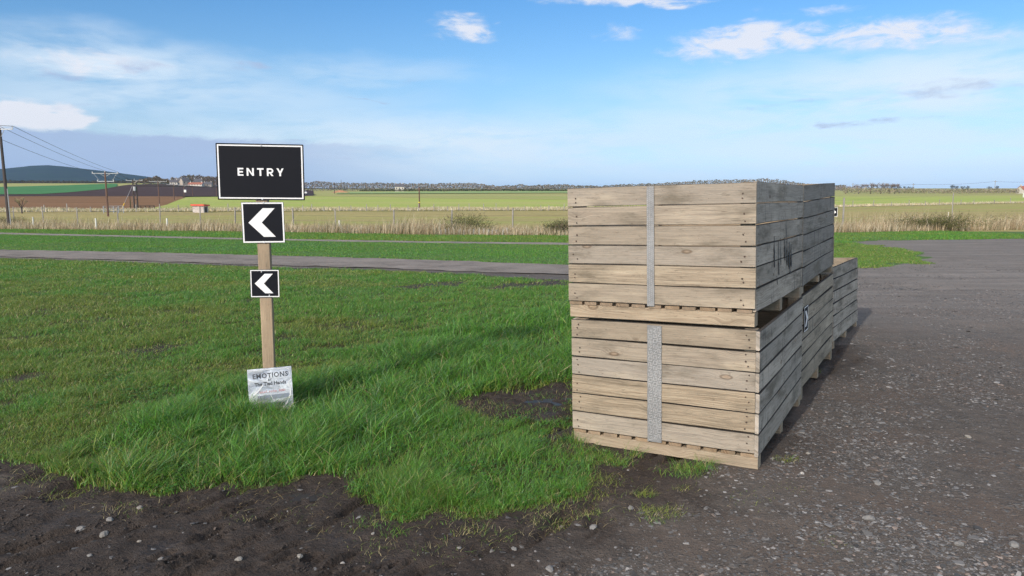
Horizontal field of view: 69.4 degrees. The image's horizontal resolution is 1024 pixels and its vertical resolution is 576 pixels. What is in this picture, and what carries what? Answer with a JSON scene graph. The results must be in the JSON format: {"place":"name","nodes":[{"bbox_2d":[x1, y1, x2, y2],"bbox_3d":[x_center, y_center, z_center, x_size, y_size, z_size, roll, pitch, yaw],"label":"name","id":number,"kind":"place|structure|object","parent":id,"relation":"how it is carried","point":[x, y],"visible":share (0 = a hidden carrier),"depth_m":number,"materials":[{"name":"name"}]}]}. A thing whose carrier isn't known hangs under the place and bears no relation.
{"place":"outdoors","nodes":[
{"label":"outdoors","id":0,"kind":"place"},
{"bbox_2d":[0,184,116,193],"bbox_3d":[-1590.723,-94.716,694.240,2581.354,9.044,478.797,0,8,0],"label":"field","id":1,"kind":"structure","parent":0,"point":[42,189],"depth_m":662.94,"materials":[{"name":"green plant"}]},
{"bbox_2d":[0,196,129,208],"bbox_3d":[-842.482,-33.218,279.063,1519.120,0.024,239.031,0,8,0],"label":"brown field","id":2,"kind":"structure","parent":0,"point":[97,202],"depth_m":249.39,"materials":[{"name":"soil"}]},
{"bbox_2d":[0,165,168,183],"bbox_3d":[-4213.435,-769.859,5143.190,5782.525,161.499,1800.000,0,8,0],"label":"hill","id":3,"kind":"structure","parent":0,"point":[44,173],"depth_m":4613.86,"materials":[{"name":"green plant"}]},
{"bbox_2d":[0,184,312,195],"bbox_3d":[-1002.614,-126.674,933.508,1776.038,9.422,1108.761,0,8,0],"label":"dark field","id":4,"kind":"structure","parent":0,"point":[143,190],"depth_m":544.12,"materials":[{"name":"soil"}]},
{"bbox_2d":[169,179,177,183],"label":"house","id":5,"kind":"structure","parent":4,"relation":"on","point":[173,181],"depth_m":918.17,"materials":[{"name":"stone"}]},
{"bbox_2d":[179,177,189,184],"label":"house","id":6,"kind":"structure","parent":4,"relation":"on","point":[184,181],"depth_m":907.93,"materials":[{"name":"stone"}]},
{"bbox_2d":[188,181,204,185],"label":"house","id":7,"kind":"structure","parent":4,"relation":"on","point":[190,183],"depth_m":903.49,"materials":[{"name":"orange tile"}]},
{"bbox_2d":[193,178,202,181],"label":"house","id":8,"kind":"structure","parent":4,"relation":"on","point":[197,180],"depth_m":928.09,"materials":[{"name":"stone"}]},
{"bbox_2d":[203,181,212,186],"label":"house","id":9,"kind":"structure","parent":4,"relation":"on","point":[208,184],"depth_m":913.60,"materials":[{"name":"stone"}]},
{"bbox_2d":[130,196,182,207],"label":"brown field","id":10,"kind":"structure","parent":0,"point":[151,200],"depth_m":268.80,"materials":[{"name":"soil"}]},
{"bbox_2d":[126,179,142,207],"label":"utility pole","id":11,"kind":"object","parent":10,"relation":"on","point":[134,189],"visible":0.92,"depth_m":166.88,"materials":[{"name":"wood"}]},
{"bbox_2d":[0,233,568,244],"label":"footpath","id":12,"kind":"structure","parent":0,"point":[549,243],"depth_m":30.43,"materials":[{"name":"grey asphalt"}]},
{"bbox_2d":[336,191,566,193],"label":"green field","id":13,"kind":"structure","parent":0,"point":[462,192],"depth_m":699.74,"materials":[{"name":"green plant"}]},
{"bbox_2d":[332,190,349,192],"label":"earth heap","id":14,"kind":"object","parent":13,"relation":"on","point":[339,191],"visible":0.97,"depth_m":691.84,"materials":[{"name":"brown soil"}]},
{"bbox_2d":[359,188,566,190],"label":"hedge","id":15,"kind":"object","parent":13,"relation":"on","point":[465,190],"visible":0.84,"depth_m":993.96,"materials":[{"name":"green plant"}]},
{"bbox_2d":[304,178,845,190],"bbox_3d":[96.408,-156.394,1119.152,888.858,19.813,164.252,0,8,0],"label":"woods","id":16,"kind":"object","parent":13,"relation":"on","point":[444,186],"visible":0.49,"depth_m":1079.56,"materials":[{"name":"green plant"}]},
{"bbox_2d":[23,203,996,211],"bbox_3d":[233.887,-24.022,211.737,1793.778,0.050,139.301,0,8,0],"label":"dead grass strip","id":17,"kind":"object","parent":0,"point":[414,210],"visible":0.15,"depth_m":152.83,"materials":[{"name":"beige plant"}]},
{"bbox_2d":[0,201,1023,211],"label":"dead grass tufts","id":18,"kind":"object","parent":17,"relation":"on","point":[185,209],"visible":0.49,"depth_m":155.09,"materials":[{"name":"beige plant"}]},
{"bbox_2d":[43,198,1010,211],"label":"wire fence","id":19,"kind":"object","parent":17,"relation":"on","point":[458,206],"visible":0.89,"depth_m":150.74,"materials":[{"name":"grey wood"}]},
{"bbox_2d":[0,183,1022,211],"bbox_3d":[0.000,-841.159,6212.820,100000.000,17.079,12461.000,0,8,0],"label":"land","id":20,"kind":"structure","parent":0,"point":[329,192],"depth_m":637.54,"materials":[{"name":"plant"}]},
{"bbox_2d":[13,198,27,213],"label":"thorn bush","id":21,"kind":"object","parent":20,"relation":"on","point":[19,204],"visible":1,"depth_m":135.36,"materials":[{"name":"brown plant"}]},
{"bbox_2d":[0,180,131,182],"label":"hill foot woods","id":22,"kind":"object","parent":20,"relation":"on","point":[39,181],"visible":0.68,"depth_m":1313.36,"materials":[{"name":"green plant"}]},
{"bbox_2d":[149,181,166,203],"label":"utility pole","id":23,"kind":"object","parent":20,"relation":"on","point":[158,188],"visible":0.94,"depth_m":211.28,"materials":[{"name":"brown wood"}]},
{"bbox_2d":[133,174,216,185],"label":"village woods","id":24,"kind":"object","parent":20,"relation":"on","point":[191,178],"visible":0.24,"depth_m":1006.25,"materials":[{"name":"green plant"}]},
{"bbox_2d":[135,185,571,189],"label":"woods","id":25,"kind":"object","parent":20,"relation":"on","point":[339,188],"visible":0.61,"depth_m":211.24,"materials":[{"name":"green plant"}]},
{"bbox_2d":[395,183,403,189],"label":"house","id":26,"kind":"structure","parent":20,"relation":"on","point":[399,186],"depth_m":1017.26,"materials":[{"name":"stone"}]},
{"bbox_2d":[864,183,874,193],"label":"building","id":27,"kind":"structure","parent":20,"relation":"on","point":[871,185],"depth_m":611.90,"materials":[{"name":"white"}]},
{"bbox_2d":[875,182,887,193],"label":"bare tree","id":28,"kind":"object","parent":20,"relation":"on","point":[883,185],"visible":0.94,"depth_m":612.39,"materials":[{"name":"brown plant"}]},
{"bbox_2d":[842,187,1018,193],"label":"scrub","id":29,"kind":"object","parent":20,"relation":"on","point":[929,190],"visible":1,"depth_m":599.85,"materials":[{"name":"brown plant"}]},
{"bbox_2d":[1016,185,1023,193],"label":"house","id":30,"kind":"structure","parent":20,"relation":"on","point":[1021,189],"depth_m":632.84,"materials":[{"name":"white tile"}]},
{"bbox_2d":[0,232,1023,575],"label":"ground","id":31,"kind":"structure","parent":0,"point":[964,258],"depth_m":4.15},
{"bbox_2d":[74,526,85,531],"bbox_3d":[-2.160,1.207,3.701,0.053,0.028,0.038,-10,10,-14],"label":"stone","id":32,"kind":"object","parent":31,"relation":"on","point":[80,528],"visible":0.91,"depth_m":3.69,"materials":[{"name":"grey stone"}]},
{"bbox_2d":[99,530,108,537],"bbox_3d":[-2.019,1.217,3.661,0.037,0.027,0.047,-2,8,-12],"label":"stone","id":33,"kind":"object","parent":31,"relation":"on","point":[104,534],"visible":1,"depth_m":3.65,"materials":[{"name":"grey stone"}]},
{"bbox_2d":[215,143,304,367],"bbox_3d":[-1.839,-0.048,5.531,0.614,2.027,0.087,-1,8,-9],"label":"sign post","id":34,"kind":"object","parent":31,"relation":"on","point":[262,175],"visible":0.98,"depth_m":5.42,"materials":[{"name":"black plastic"}]},
{"bbox_2d":[247,366,293,412],"bbox_3d":[-1.819,0.788,5.572,0.321,0.380,0.010,-3,1,-11],"label":"plaque","id":35,"kind":"object","parent":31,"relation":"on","point":[269,382],"visible":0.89,"depth_m":5.57,"materials":[{"name":"paper"}]},
{"bbox_2d":[0,250,568,273],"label":"track","id":36,"kind":"structure","parent":31,"relation":"on","point":[450,265],"depth_m":18.60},
{"bbox_2d":[0,258,616,527],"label":"lawn grass","id":37,"kind":"structure","parent":31,"relation":"on","point":[403,485],"depth_m":8.06,"materials":[{"name":"green plant"}]},
{"bbox_2d":[56,299,575,500],"bbox_3d":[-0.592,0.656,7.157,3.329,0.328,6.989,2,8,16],"label":"tall grass","id":38,"kind":"structure","parent":31,"relation":"on","point":[123,473],"depth_m":5.18,"materials":[{"name":"green plant"}]},
{"bbox_2d":[1,383,668,556],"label":"dead straw","id":39,"kind":"object","parent":31,"relation":"on","point":[370,502],"visible":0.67,"depth_m":3.96,"materials":[{"name":"beige plant"}]},
{"bbox_2d":[80,370,618,519],"bbox_3d":[-1.409,0.995,5.215,4.890,0.136,2.951,0,8,0],"label":"clover","id":40,"kind":"object","parent":31,"relation":"on","point":[392,449],"visible":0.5,"depth_m":4.76,"materials":[{"name":"green plant"}]},
{"bbox_2d":[0,345,863,575],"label":"mud clods","id":41,"kind":"object","parent":31,"relation":"on","point":[36,571],"visible":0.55,"depth_m":3.67,"materials":[{"name":"brown soil"}]},
{"bbox_2d":[9,372,860,566],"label":"grass tufts","id":42,"kind":"object","parent":31,"relation":"on","point":[686,468],"visible":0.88,"depth_m":4.29,"materials":[{"name":"green plant"}]},
{"bbox_2d":[0,233,891,266],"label":"grass strip","id":43,"kind":"object","parent":31,"relation":"on","point":[320,248],"depth_m":24.66,"materials":[{"name":"green plant"}]},
{"bbox_2d":[433,209,500,232],"bbox_3d":[-2.348,-3.481,38.757,3.817,1.553,2.829,0,8,0],"label":"bush","id":44,"kind":"object","parent":31,"relation":"on","point":[470,221],"visible":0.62,"depth_m":38.36,"materials":[{"name":"brown plant"}]},
{"bbox_2d":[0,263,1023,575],"bbox_3d":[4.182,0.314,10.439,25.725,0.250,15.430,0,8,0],"label":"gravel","id":45,"kind":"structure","parent":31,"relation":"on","point":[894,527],"depth_m":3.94,"materials":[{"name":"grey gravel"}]},
{"bbox_2d":[524,398,571,405],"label":"puddle","id":46,"kind":"object","parent":31,"relation":"on","point":[545,400],"visible":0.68,"depth_m":5.90,"materials":[{"name":"grey liquid"}]},
{"bbox_2d":[545,565,553,572],"bbox_3d":[0.165,1.235,3.247,0.037,0.024,0.043,-4,20,-26],"label":"stone","id":47,"kind":"object","parent":31,"relation":"on","point":[549,568],"visible":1,"depth_m":3.24,"materials":[{"name":"grey stone"}]},
{"bbox_2d":[536,218,568,233],"bbox_3d":[2.874,-3.155,38.507,3.040,1.218,2.526,-7,11,-44],"label":"bush","id":48,"kind":"object","parent":31,"relation":"on","point":[562,227],"visible":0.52,"depth_m":38.29,"materials":[{"name":"green plant"}]},
{"bbox_2d":[589,524,596,529],"bbox_3d":[0.401,1.181,3.655,0.042,0.023,0.034,-16,15,-32],"label":"stone","id":49,"kind":"object","parent":31,"relation":"on","point":[592,526],"visible":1,"depth_m":3.65,"materials":[{"name":"grey stone"}]},
{"bbox_2d":[572,297,802,469],"bbox_3d":[1.308,0.550,5.272,1.207,0.835,1.570,2,8,30],"label":"potato crate","id":50,"kind":"object","parent":31,"relation":"on","point":[647,384],"visible":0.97,"depth_m":4.61,"materials":[{"name":"brown wood"}]},
{"bbox_2d":[567,181,803,326],"bbox_3d":[1.285,-0.291,5.223,1.208,0.845,1.567,2,7,31],"label":"potato crate","id":51,"kind":"object","parent":50,"relation":"on","point":[714,255],"visible":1,"depth_m":4.56,"materials":[{"name":"brown wood"}]},
{"bbox_2d":[756,273,832,400],"bbox_3d":[2.141,0.354,6.705,1.207,0.825,1.612,2,8,31],"label":"potato crate","id":52,"kind":"object","parent":31,"relation":"on","point":[817,297],"visible":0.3,"depth_m":6.37,"materials":[{"name":"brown wood"}]},
{"bbox_2d":[678,183,834,293],"bbox_3d":[2.108,-0.489,6.597,1.207,0.833,1.611,2,9,31],"label":"potato crate","id":53,"kind":"object","parent":52,"relation":"on","point":[818,230],"visible":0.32,"depth_m":6.22,"materials":[{"name":"brown wood"}]},
{"bbox_2d":[804,305,807,331],"bbox_3d":[2.314,0.239,5.817,0.005,0.200,0.165,2,8,31],"label":"arrow sign","id":54,"kind":"object","parent":52,"relation":"attached to","point":[806,318],"visible":1,"depth_m":5.81,"materials":[{"name":"black plastic"}]},
{"bbox_2d":[833,207,837,223],"bbox_3d":[10.619,-1.996,24.550,0.300,1.350,0.081,3,8,18],"label":"sign post","id":55,"kind":"object","parent":31,"relation":"on","point":[836,212],"visible":0.31,"depth_m":24.41,"materials":[{"name":"white plastic"}]},
{"bbox_2d":[821,257,857,348],"bbox_3d":[3.125,0.118,8.343,1.207,0.827,1.566,1,6,33],"label":"potato crate","id":56,"kind":"object","parent":31,"relation":"on","point":[844,272],"visible":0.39,"depth_m":7.96,"materials":[{"name":"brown wood"}]},
{"bbox_2d":[862,515,874,520],"bbox_3d":[1.789,1.155,3.710,0.061,0.033,0.047,-9,6,12],"label":"stone","id":57,"kind":"object","parent":31,"relation":"on","point":[869,517],"visible":1,"depth_m":3.70,"materials":[{"name":"grey stone"}]},
{"bbox_2d":[874,479,880,484],"bbox_3d":[2.055,1.096,4.159,0.035,0.026,0.050,1,12,9],"label":"stone","id":58,"kind":"object","parent":31,"relation":"on","point":[877,482],"visible":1,"depth_m":4.15,"materials":[{"name":"grey stone"}]},
{"bbox_2d":[834,242,935,267],"bbox_3d":[10.476,-1.035,21.894,3.324,0.370,13.389,3,8,22],"label":"grass patch","id":59,"kind":"object","parent":31,"relation":"on","point":[899,255],"visible":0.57,"depth_m":20.82,"materials":[{"name":"green plant"}]},
{"bbox_2d":[954,540,963,545],"bbox_3d":[2.077,1.188,3.435,0.050,0.028,0.038,6,4,-26],"label":"stone","id":60,"kind":"object","parent":31,"relation":"on","point":[958,543],"visible":1,"depth_m":3.42,"materials":[{"name":"grey stone"}]},
{"bbox_2d":[1008,541,1019,547],"bbox_3d":[2.334,1.193,3.435,0.044,0.034,0.063,2,2,12],"label":"stone","id":61,"kind":"object","parent":31,"relation":"on","point":[1014,544],"visible":1,"depth_m":3.42,"materials":[{"name":"grey stone"}]},
{"bbox_2d":[0,203,1023,231],"bbox_3d":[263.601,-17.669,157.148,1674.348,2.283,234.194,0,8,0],"label":"rough field","id":62,"kind":"structure","parent":0,"point":[521,218],"depth_m":125.01,"materials":[{"name":"plant"}]},
{"bbox_2d":[0,126,12,225],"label":"utility pole","id":63,"kind":"object","parent":62,"relation":"on","point":[5,185],"visible":0.81,"depth_m":54.43,"materials":[{"name":"wood"}]},
{"bbox_2d":[13,126,116,171],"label":"overhead wire","id":64,"kind":"object","parent":63,"relation":"attached to","point":[57,147],"visible":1,"depth_m":69.93,"materials":[{"name":"black metal"}]},
{"bbox_2d":[0,215,26,223],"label":"bush","id":65,"kind":"object","parent":62,"relation":"on","point":[12,219],"visible":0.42,"depth_m":72.49,"materials":[{"name":"brown plant"}]},
{"bbox_2d":[92,171,117,215],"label":"utility pole","id":66,"kind":"object","parent":62,"relation":"on","point":[105,181],"visible":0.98,"depth_m":119.93,"materials":[{"name":"brown wood"}]},
{"bbox_2d":[103,206,123,212],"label":"hurdle","id":67,"kind":"object","parent":62,"relation":"on","point":[113,209],"visible":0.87,"depth_m":137.55,"materials":[{"name":"wood"}]},
{"bbox_2d":[190,204,209,212],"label":"shed","id":68,"kind":"structure","parent":62,"relation":"on","point":[204,208],"depth_m":140.53,"materials":[{"name":"brick"}]},
{"bbox_2d":[2,193,1018,227],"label":"wire fence","id":69,"kind":"object","parent":62,"relation":"on","point":[394,211],"visible":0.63,"depth_m":59.57,"materials":[{"name":"grey wood"}]},
{"bbox_2d":[0,206,1023,235],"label":"dead reeds","id":70,"kind":"object","parent":62,"relation":"on","point":[1007,223],"visible":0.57,"depth_m":44.44,"materials":[{"name":"beige plant"}]},
{"bbox_2d":[876,210,1017,230],"bbox_3d":[27.069,-4.113,45.419,9.758,1.584,2.666,0,8,0],"label":"bush","id":71,"kind":"object","parent":62,"relation":"on","point":[937,221],"visible":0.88,"depth_m":45.25,"materials":[{"name":"brown plant"}]},
{"bbox_2d":[0,229,1023,243],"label":"verge grass","id":72,"kind":"structure","parent":0,"point":[847,237],"depth_m":34.95,"materials":[{"name":"green plant"}]},
{"bbox_2d":[0,0,1023,187],"label":"sky","id":73,"kind":"structure","parent":0,"point":[930,93],"materials":[{"name":"blue"}]},
{"bbox_2d":[2,226,1022,235],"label":"rank grass","id":74,"kind":"structure","parent":0,"point":[526,234],"depth_m":41.66,"materials":[{"name":"plant"}]},
{"bbox_2d":[323,194,832,199],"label":"stubble band","id":75,"kind":"object","parent":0,"point":[516,196],"visible":0.45,"depth_m":386.90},
{"bbox_2d":[148,195,1023,208],"bbox_3d":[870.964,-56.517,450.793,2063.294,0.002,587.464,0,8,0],"label":"green field","id":76,"kind":"structure","parent":0,"point":[347,202],"depth_m":249.39,"materials":[{"name":"green plant"}]}
]}

